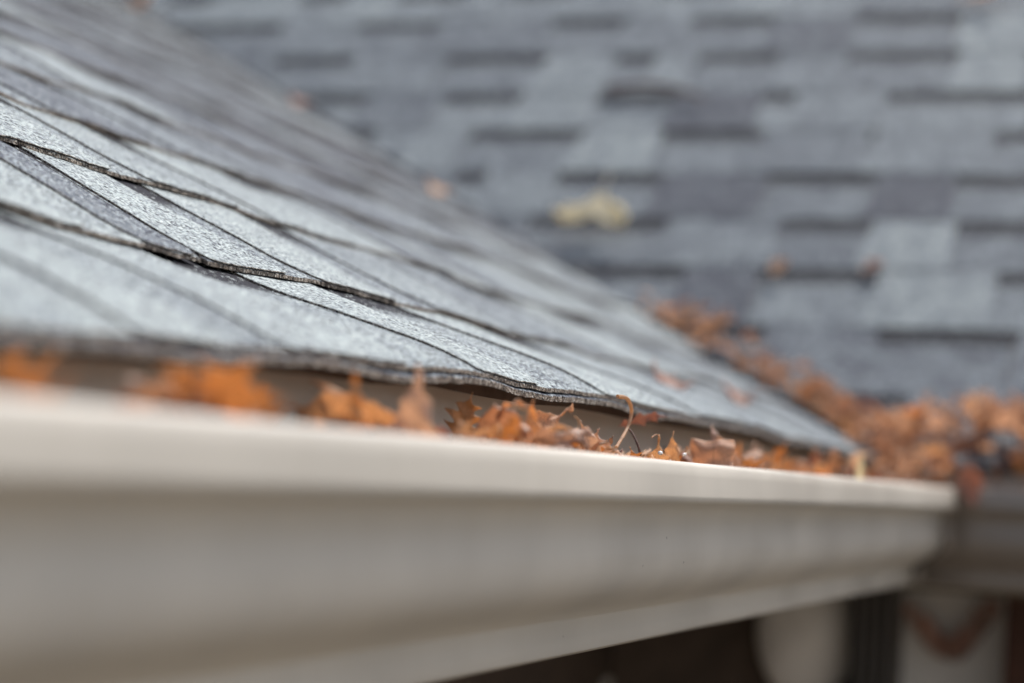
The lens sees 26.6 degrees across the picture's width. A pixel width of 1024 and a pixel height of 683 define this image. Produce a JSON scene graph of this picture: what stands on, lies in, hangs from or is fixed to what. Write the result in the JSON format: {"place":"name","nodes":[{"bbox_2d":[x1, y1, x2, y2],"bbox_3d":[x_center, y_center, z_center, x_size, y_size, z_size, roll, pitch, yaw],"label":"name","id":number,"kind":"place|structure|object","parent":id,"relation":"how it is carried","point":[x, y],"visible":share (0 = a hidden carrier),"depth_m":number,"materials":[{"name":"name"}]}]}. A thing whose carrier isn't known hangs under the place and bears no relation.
{"place":"outdoors","nodes":[
{"label":"outdoors","id":0,"kind":"place"},
{"label":"ground","id":1,"kind":"structure","parent":0,"visible":0},
{"bbox_2d":[0,352,1023,682],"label":"house","id":2,"kind":"structure","parent":1,"relation":"on","point":[726,652],"depth_m":2.64,"materials":[{"name":"beige paint"}]},
{"bbox_2d":[0,0,877,466],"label":"roof slope","id":3,"kind":"structure","parent":2,"relation":"on","point":[168,194],"depth_m":1.49,"materials":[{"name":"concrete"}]},
{"bbox_2d":[128,0,146,7],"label":"oak leaf","id":4,"kind":"object","parent":3,"relation":"on","point":[138,3],"visible":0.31,"depth_m":3.98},
{"bbox_2d":[290,91,310,105],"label":"oak leaf","id":5,"kind":"object","parent":3,"relation":"on","point":[298,102],"visible":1,"depth_m":3.33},
{"bbox_2d":[428,177,452,193],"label":"oak leaf","id":6,"kind":"object","parent":3,"relation":"on","point":[433,188],"visible":1,"depth_m":2.92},
{"bbox_2d":[648,303,661,317],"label":"oak leaf","id":7,"kind":"object","parent":3,"relation":"on","point":[653,313],"visible":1,"depth_m":2.74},
{"bbox_2d":[652,358,694,389],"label":"oak leaf","id":8,"kind":"object","parent":3,"relation":"on","point":[662,377],"visible":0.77,"depth_m":1.78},
{"bbox_2d":[650,298,709,323],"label":"oak leaf","id":9,"kind":"object","parent":3,"relation":"on","point":[682,317],"visible":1,"depth_m":2.75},
{"bbox_2d":[700,332,717,349],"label":"oak leaf","id":10,"kind":"object","parent":3,"relation":"on","point":[708,343],"visible":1,"depth_m":2.69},
{"bbox_2d":[723,379,755,405],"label":"oak leaf","id":11,"kind":"object","parent":3,"relation":"on","point":[737,397],"visible":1,"depth_m":2.05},
{"bbox_2d":[759,363,772,389],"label":"oak leaf","id":12,"kind":"object","parent":3,"relation":"on","point":[764,384],"visible":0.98,"depth_m":2.60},
{"bbox_2d":[754,366,781,383],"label":"oak leaf","id":13,"kind":"object","parent":3,"relation":"on","point":[770,377],"visible":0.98,"depth_m":2.60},
{"bbox_2d":[795,392,809,402],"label":"oak leaf","id":14,"kind":"object","parent":3,"relation":"on","point":[803,398],"visible":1,"depth_m":2.53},
{"bbox_2d":[806,393,827,409],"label":"oak leaf","id":15,"kind":"object","parent":3,"relation":"on","point":[813,405],"visible":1,"depth_m":2.53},
{"bbox_2d":[817,403,851,419],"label":"oak leaf","id":16,"kind":"object","parent":3,"relation":"on","point":[827,417],"visible":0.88,"depth_m":2.49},
{"bbox_2d":[826,414,856,425],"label":"oak leaf","id":17,"kind":"object","parent":3,"relation":"on","point":[846,422],"visible":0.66,"depth_m":2.48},
{"bbox_2d":[0,394,1023,682],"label":"gutter","id":18,"kind":"object","parent":2,"relation":"attached to","point":[148,546],"visible":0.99,"depth_m":0.81,"materials":[{"name":"beige metal"}]},
{"bbox_2d":[291,391,398,431],"bbox_3d":[-0.061,0.047,0.922,0.077,0.047,0.028,35,15,0],"label":"oak leaf","id":19,"kind":"object","parent":18,"relation":"in","point":[329,409],"visible":0.31,"depth_m":0.92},
{"bbox_2d":[384,364,442,437],"bbox_3d":[-0.041,0.044,0.904,0.042,0.070,0.015,4,0,12],"label":"oak leaf","id":20,"kind":"object","parent":18,"relation":"in","point":[415,403],"visible":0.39,"depth_m":0.90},
{"bbox_2d":[479,423,497,440],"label":"oak leaf","id":21,"kind":"object","parent":18,"relation":"on","point":[490,434],"visible":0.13,"depth_m":1.01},
{"bbox_2d":[690,438,734,465],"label":"oak leaf","id":22,"kind":"object","parent":18,"relation":"on","point":[719,452],"visible":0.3,"depth_m":1.34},
{"bbox_2d":[887,468,905,482],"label":"oak leaf","id":23,"kind":"object","parent":18,"relation":"on","point":[890,477],"visible":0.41,"depth_m":2.14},
{"bbox_2d":[840,391,1023,487],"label":"leaf litter","id":24,"kind":"object","parent":18,"relation":"in","point":[1006,416],"visible":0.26,"depth_m":2.35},
{"bbox_2d":[0,347,79,399],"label":"oak leaf","id":25,"kind":"object","parent":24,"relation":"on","point":[15,380],"visible":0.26,"depth_m":0.67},
{"bbox_2d":[108,390,141,406],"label":"oak leaf","id":26,"kind":"object","parent":24,"relation":"on","point":[124,399],"visible":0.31,"depth_m":0.64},
{"bbox_2d":[126,394,158,408],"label":"oak leaf","id":27,"kind":"object","parent":24,"relation":"on","point":[141,401],"visible":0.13,"depth_m":0.64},
{"bbox_2d":[123,369,259,419],"bbox_3d":[-0.105,0.025,0.740,0.056,0.030,0.025,4,-4,-14],"label":"oak leaf","id":28,"kind":"object","parent":24,"relation":"on","point":[164,385],"visible":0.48,"depth_m":0.74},
{"bbox_2d":[142,356,270,418],"bbox_3d":[-0.105,0.031,0.732,0.051,0.051,0.035,2,-4,16],"label":"oak leaf","id":29,"kind":"object","parent":24,"relation":"on","point":[233,392],"visible":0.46,"depth_m":0.73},
{"bbox_2d":[186,380,228,416],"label":"oak leaf","id":30,"kind":"object","parent":24,"relation":"on","point":[197,403],"visible":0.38,"depth_m":0.73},
{"bbox_2d":[256,376,293,420],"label":"oak leaf","id":31,"kind":"object","parent":24,"relation":"on","point":[271,401],"visible":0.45,"depth_m":0.81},
{"bbox_2d":[309,379,393,414],"bbox_3d":[-0.055,0.035,0.927,0.073,0.012,0.023,28,-12,0],"label":"oak leaf","id":32,"kind":"object","parent":24,"relation":"on","point":[325,387],"visible":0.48,"depth_m":0.92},
{"bbox_2d":[348,369,364,429],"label":"oak leaf","id":33,"kind":"object","parent":24,"relation":"on","point":[357,420],"visible":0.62,"depth_m":0.85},
{"bbox_2d":[435,425,451,437],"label":"oak leaf","id":34,"kind":"object","parent":24,"relation":"on","point":[443,432],"visible":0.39,"depth_m":0.96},
{"bbox_2d":[443,392,481,438],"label":"oak leaf","id":35,"kind":"object","parent":24,"relation":"on","point":[467,410],"visible":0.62,"depth_m":1.11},
{"bbox_2d":[457,433,478,440],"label":"oak leaf","id":36,"kind":"object","parent":24,"relation":"on","point":[463,436],"visible":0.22,"depth_m":0.94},
{"bbox_2d":[451,411,503,442],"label":"oak leaf","id":37,"kind":"object","parent":24,"relation":"on","point":[462,427],"visible":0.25,"depth_m":0.96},
{"bbox_2d":[475,403,532,439],"bbox_3d":[-0.001,0.050,1.038,0.031,0.044,0.030,-8,0,20],"label":"oak leaf","id":38,"kind":"object","parent":24,"relation":"on","point":[487,419],"visible":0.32,"depth_m":1.04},
{"bbox_2d":[495,401,528,423],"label":"oak leaf","id":39,"kind":"object","parent":38,"relation":"on","point":[499,414],"visible":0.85,"depth_m":1.02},
{"bbox_2d":[490,416,526,445],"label":"oak leaf","id":40,"kind":"object","parent":24,"relation":"on","point":[505,431],"visible":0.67,"depth_m":0.98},
{"bbox_2d":[515,400,541,441],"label":"oak leaf","id":41,"kind":"object","parent":24,"relation":"on","point":[533,424],"visible":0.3,"depth_m":1.04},
{"bbox_2d":[516,426,581,447],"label":"oak leaf","id":42,"kind":"object","parent":24,"relation":"on","point":[543,436],"visible":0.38,"depth_m":1.00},
{"bbox_2d":[532,423,571,446],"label":"oak leaf","id":43,"kind":"object","parent":42,"relation":"on","point":[554,427],"visible":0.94,"depth_m":1.01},
{"bbox_2d":[537,403,573,427],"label":"oak leaf","id":44,"kind":"object","parent":24,"relation":"on","point":[546,420],"visible":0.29,"depth_m":1.12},
{"bbox_2d":[554,426,591,451],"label":"oak leaf","id":45,"kind":"object","parent":24,"relation":"on","point":[580,439],"visible":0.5,"depth_m":1.06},
{"bbox_2d":[582,441,599,450],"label":"oak leaf","id":46,"kind":"object","parent":24,"relation":"on","point":[595,446],"visible":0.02,"depth_m":1.11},
{"bbox_2d":[580,420,612,453],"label":"oak leaf","id":47,"kind":"object","parent":24,"relation":"on","point":[591,440],"visible":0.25,"depth_m":1.13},
{"bbox_2d":[576,438,619,454],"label":"oak leaf","id":48,"kind":"object","parent":24,"relation":"on","point":[579,447],"visible":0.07,"depth_m":1.12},
{"bbox_2d":[594,428,609,446],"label":"oak leaf","id":49,"kind":"object","parent":24,"relation":"on","point":[600,440],"visible":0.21,"depth_m":1.15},
{"bbox_2d":[614,395,633,448],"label":"leaf stalk","id":50,"kind":"object","parent":24,"relation":"on","point":[630,404],"visible":0.98,"depth_m":1.25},
{"bbox_2d":[612,445,650,456],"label":"oak leaf","id":51,"kind":"object","parent":24,"relation":"on","point":[644,452],"visible":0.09,"depth_m":1.31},
{"bbox_2d":[629,447,650,457],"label":"oak leaf","id":52,"kind":"object","parent":24,"relation":"on","point":[632,454],"visible":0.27,"depth_m":1.24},
{"bbox_2d":[629,428,641,455],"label":"leaf stalk","id":53,"kind":"object","parent":52,"relation":"on","point":[635,439],"visible":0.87,"depth_m":1.25,"materials":[{"name":"brown plant"}]},
{"bbox_2d":[618,411,666,426],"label":"oak leaf","id":54,"kind":"object","parent":24,"relation":"on","point":[639,419],"visible":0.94,"depth_m":1.35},
{"bbox_2d":[646,434,669,459],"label":"oak leaf","id":55,"kind":"object","parent":24,"relation":"on","point":[656,455],"visible":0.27,"depth_m":1.26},
{"bbox_2d":[664,431,679,460],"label":"oak leaf","id":56,"kind":"object","parent":24,"relation":"on","point":[672,449],"visible":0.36,"depth_m":1.28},
{"bbox_2d":[710,425,741,466],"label":"oak leaf","id":57,"kind":"object","parent":24,"relation":"on","point":[715,437],"visible":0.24,"depth_m":1.42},
{"bbox_2d":[740,449,763,462],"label":"oak leaf","id":58,"kind":"object","parent":24,"relation":"on","point":[756,454],"visible":0.45,"depth_m":1.52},
{"bbox_2d":[739,453,765,468],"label":"oak leaf","id":59,"kind":"object","parent":24,"relation":"on","point":[748,463],"visible":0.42,"depth_m":1.49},
{"bbox_2d":[760,458,794,471],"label":"oak leaf","id":60,"kind":"object","parent":24,"relation":"on","point":[772,465],"visible":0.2,"depth_m":1.57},
{"bbox_2d":[763,441,792,466],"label":"oak leaf","id":61,"kind":"object","parent":24,"relation":"on","point":[780,453],"visible":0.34,"depth_m":1.75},
{"bbox_2d":[792,458,807,470],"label":"oak leaf","id":62,"kind":"object","parent":24,"relation":"on","point":[797,463],"visible":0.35,"depth_m":1.84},
{"bbox_2d":[807,451,820,469],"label":"oak leaf","id":63,"kind":"object","parent":24,"relation":"on","point":[815,457],"visible":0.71,"depth_m":1.82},
{"bbox_2d":[806,464,825,473],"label":"oak leaf","id":64,"kind":"object","parent":24,"relation":"on","point":[818,465],"visible":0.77,"depth_m":1.67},
{"bbox_2d":[801,460,831,475],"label":"oak leaf","id":65,"kind":"object","parent":24,"relation":"on","point":[818,471],"visible":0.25,"depth_m":1.81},
{"bbox_2d":[825,449,838,465],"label":"oak leaf","id":66,"kind":"object","parent":24,"relation":"on","point":[831,454],"visible":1,"depth_m":1.75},
{"bbox_2d":[829,457,846,473],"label":"oak leaf","id":67,"kind":"object","parent":24,"relation":"on","point":[836,462],"visible":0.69,"depth_m":1.94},
{"bbox_2d":[831,417,859,443],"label":"oak leaf","id":68,"kind":"object","parent":24,"relation":"on","point":[853,434],"visible":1,"depth_m":2.36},
{"bbox_2d":[840,468,850,477],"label":"oak leaf","id":69,"kind":"object","parent":24,"relation":"on","point":[846,470],"visible":0.52,"depth_m":1.97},
{"bbox_2d":[846,452,868,467],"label":"oak leaf","id":70,"kind":"object","parent":69,"relation":"on","point":[855,457],"visible":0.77,"depth_m":1.98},
{"bbox_2d":[836,462,856,477],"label":"oak leaf","id":71,"kind":"object","parent":24,"relation":"on","point":[853,471],"visible":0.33,"depth_m":1.96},
{"bbox_2d":[856,453,862,478],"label":"oak leaf","id":72,"kind":"object","parent":24,"relation":"on","point":[859,474],"visible":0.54,"depth_m":1.81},
{"bbox_2d":[870,406,889,437],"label":"oak leaf","id":73,"kind":"object","parent":24,"relation":"on","point":[881,414],"visible":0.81,"depth_m":2.38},
{"bbox_2d":[864,451,899,476],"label":"oak leaf","id":74,"kind":"object","parent":24,"relation":"on","point":[868,469],"visible":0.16,"depth_m":2.31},
{"bbox_2d":[887,410,906,435],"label":"oak leaf","id":75,"kind":"object","parent":24,"relation":"on","point":[895,424],"visible":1,"depth_m":2.33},
{"bbox_2d":[890,440,912,474],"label":"oak leaf","id":76,"kind":"object","parent":24,"relation":"on","point":[894,453],"visible":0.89,"depth_m":2.32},
{"bbox_2d":[891,406,914,427],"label":"oak leaf","id":77,"kind":"object","parent":24,"relation":"on","point":[905,418],"visible":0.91,"depth_m":2.42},
{"bbox_2d":[888,418,926,443],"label":"oak leaf","id":78,"kind":"object","parent":24,"relation":"on","point":[910,437],"visible":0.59,"depth_m":2.37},
{"bbox_2d":[907,454,922,475],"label":"oak leaf","id":79,"kind":"object","parent":24,"relation":"on","point":[915,463],"visible":0.9,"depth_m":2.26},
{"bbox_2d":[900,402,934,414],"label":"oak leaf","id":80,"kind":"object","parent":24,"relation":"on","point":[912,411],"visible":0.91,"depth_m":2.40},
{"bbox_2d":[913,432,942,462],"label":"oak leaf","id":81,"kind":"object","parent":24,"relation":"on","point":[918,441],"visible":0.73,"depth_m":2.33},
{"bbox_2d":[921,428,934,436],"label":"oak leaf","id":82,"kind":"object","parent":24,"relation":"on","point":[930,431],"visible":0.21,"depth_m":2.45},
{"bbox_2d":[914,435,949,455],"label":"oak leaf","id":83,"kind":"object","parent":24,"relation":"on","point":[931,450],"visible":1,"depth_m":2.28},
{"bbox_2d":[924,468,942,486],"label":"oak leaf","id":84,"kind":"object","parent":24,"relation":"on","point":[936,479],"visible":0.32,"depth_m":2.35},
{"bbox_2d":[921,454,954,470],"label":"oak leaf","id":85,"kind":"object","parent":24,"relation":"on","point":[948,463],"visible":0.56,"depth_m":2.40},
{"bbox_2d":[933,401,951,417],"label":"oak leaf","id":86,"kind":"object","parent":24,"relation":"on","point":[943,407],"visible":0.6,"depth_m":2.46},
{"bbox_2d":[935,421,960,446],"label":"oak leaf","id":87,"kind":"object","parent":24,"relation":"on","point":[944,427],"visible":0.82,"depth_m":2.32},
{"bbox_2d":[944,434,980,454],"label":"oak leaf","id":88,"kind":"object","parent":24,"relation":"on","point":[961,445],"visible":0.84,"depth_m":2.36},
{"bbox_2d":[954,393,971,414],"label":"oak leaf","id":89,"kind":"object","parent":24,"relation":"on","point":[956,399],"visible":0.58,"depth_m":2.41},
{"bbox_2d":[953,418,988,439],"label":"oak leaf","id":90,"kind":"object","parent":24,"relation":"on","point":[958,429],"visible":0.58,"depth_m":2.38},
{"bbox_2d":[958,388,987,417],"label":"oak leaf","id":91,"kind":"object","parent":24,"relation":"on","point":[975,399],"visible":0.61,"depth_m":2.38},
{"bbox_2d":[967,414,989,431],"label":"oak leaf","id":92,"kind":"object","parent":24,"relation":"on","point":[976,428],"visible":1,"depth_m":2.32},
{"bbox_2d":[980,403,1015,435],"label":"oak leaf","id":93,"kind":"object","parent":24,"relation":"on","point":[1004,431],"visible":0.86,"depth_m":2.37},
{"bbox_2d":[1006,452,1023,476],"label":"oak leaf","id":94,"kind":"object","parent":24,"relation":"on","point":[1019,465],"visible":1,"depth_m":2.31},
{"bbox_2d":[957,464,984,506],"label":"oak leaf","id":95,"kind":"object","parent":18,"relation":"on","point":[970,481],"visible":1,"depth_m":2.28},
{"bbox_2d":[126,0,1023,475],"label":"roof slope","id":96,"kind":"structure","parent":2,"relation":"on","point":[826,148],"depth_m":3.20,"materials":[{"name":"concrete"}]},
{"bbox_2d":[553,174,626,225],"bbox_3d":[0.120,-0.201,3.013,0.104,0.029,0.110,4,41,17],"label":"yellow leaf","id":97,"kind":"object","parent":96,"relation":"on","point":[600,207],"visible":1,"depth_m":3.00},
{"bbox_2d":[607,82,704,99],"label":"twig","id":98,"kind":"object","parent":96,"relation":"on","point":[617,87],"visible":1,"depth_m":3.36,"materials":[{"name":"plant"}]},
{"bbox_2d":[655,298,676,310],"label":"oak leaf","id":99,"kind":"object","parent":96,"relation":"on","point":[667,308],"visible":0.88,"depth_m":2.79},
{"bbox_2d":[696,320,713,333],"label":"oak leaf","id":100,"kind":"object","parent":96,"relation":"on","point":[705,328],"visible":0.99,"depth_m":2.72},
{"bbox_2d":[685,309,733,324],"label":"oak leaf","id":101,"kind":"object","parent":96,"relation":"on","point":[715,320],"visible":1,"depth_m":2.73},
{"bbox_2d":[717,328,729,341],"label":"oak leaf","id":102,"kind":"object","parent":96,"relation":"on","point":[720,336],"visible":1,"depth_m":2.71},
{"bbox_2d":[719,337,740,351],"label":"oak leaf","id":103,"kind":"object","parent":96,"relation":"on","point":[729,347],"visible":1,"depth_m":2.68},
{"bbox_2d":[742,329,756,338],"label":"oak leaf","id":104,"kind":"object","parent":96,"relation":"on","point":[746,334],"visible":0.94,"depth_m":2.69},
{"bbox_2d":[748,330,764,346],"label":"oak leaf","id":105,"kind":"object","parent":96,"relation":"on","point":[752,342],"visible":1,"depth_m":2.67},
{"bbox_2d":[755,356,787,370],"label":"oak leaf","id":106,"kind":"object","parent":96,"relation":"on","point":[775,368],"visible":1,"depth_m":2.61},
{"bbox_2d":[770,258,786,273],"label":"fallen leaf","id":107,"kind":"object","parent":96,"relation":"on","point":[777,267],"visible":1,"depth_m":2.83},
{"bbox_2d":[793,357,812,368],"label":"oak leaf","id":108,"kind":"object","parent":96,"relation":"on","point":[806,366],"visible":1,"depth_m":2.60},
{"bbox_2d":[800,381,820,403],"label":"oak leaf","id":109,"kind":"object","parent":96,"relation":"on","point":[807,392],"visible":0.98,"depth_m":2.54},
{"bbox_2d":[812,371,833,395],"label":"oak leaf","id":110,"kind":"object","parent":96,"relation":"on","point":[818,380],"visible":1,"depth_m":2.56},
{"bbox_2d":[813,375,838,391],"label":"oak leaf","id":111,"kind":"object","parent":96,"relation":"on","point":[829,389],"visible":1,"depth_m":2.55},
{"bbox_2d":[837,390,851,406],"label":"oak leaf","id":112,"kind":"object","parent":96,"relation":"on","point":[844,397],"visible":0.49,"depth_m":2.52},
{"bbox_2d":[844,393,881,411],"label":"oak leaf","id":113,"kind":"object","parent":96,"relation":"on","point":[860,405],"visible":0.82,"depth_m":2.50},
{"bbox_2d":[860,258,883,271],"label":"fallen leaf","id":114,"kind":"object","parent":96,"relation":"on","point":[871,264],"visible":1,"depth_m":2.80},
{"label":"oak leaf","id":115,"kind":"object","parent":96,"relation":"on","visible":0},
{"bbox_2d":[821,385,841,405],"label":"oak leaf","id":116,"kind":"object","parent":115,"relation":"on","point":[827,397],"visible":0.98,"depth_m":2.55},
{"bbox_2d":[757,596,850,682],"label":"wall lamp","id":117,"kind":"object","parent":2,"relation":"attached to","point":[806,644],"visible":0.59,"depth_m":2.71,"materials":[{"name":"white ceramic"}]},
{"bbox_2d":[847,589,904,682],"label":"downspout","id":118,"kind":"object","parent":2,"relation":"attached to","point":[876,636],"depth_m":2.65,"materials":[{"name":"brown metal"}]},
{"bbox_2d":[904,598,1000,661],"bbox_3d":[0.547,0.358,2.695,0.118,0.082,0.040,2,-4,19],"label":"hanging vine","id":119,"kind":"object","parent":2,"relation":"hanging from","point":[937,643],"visible":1,"depth_m":2.70,"materials":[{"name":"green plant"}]},
{"bbox_2d":[1003,597,1023,682],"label":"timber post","id":120,"kind":"object","parent":1,"relation":"on","point":[1013,670],"depth_m":2.62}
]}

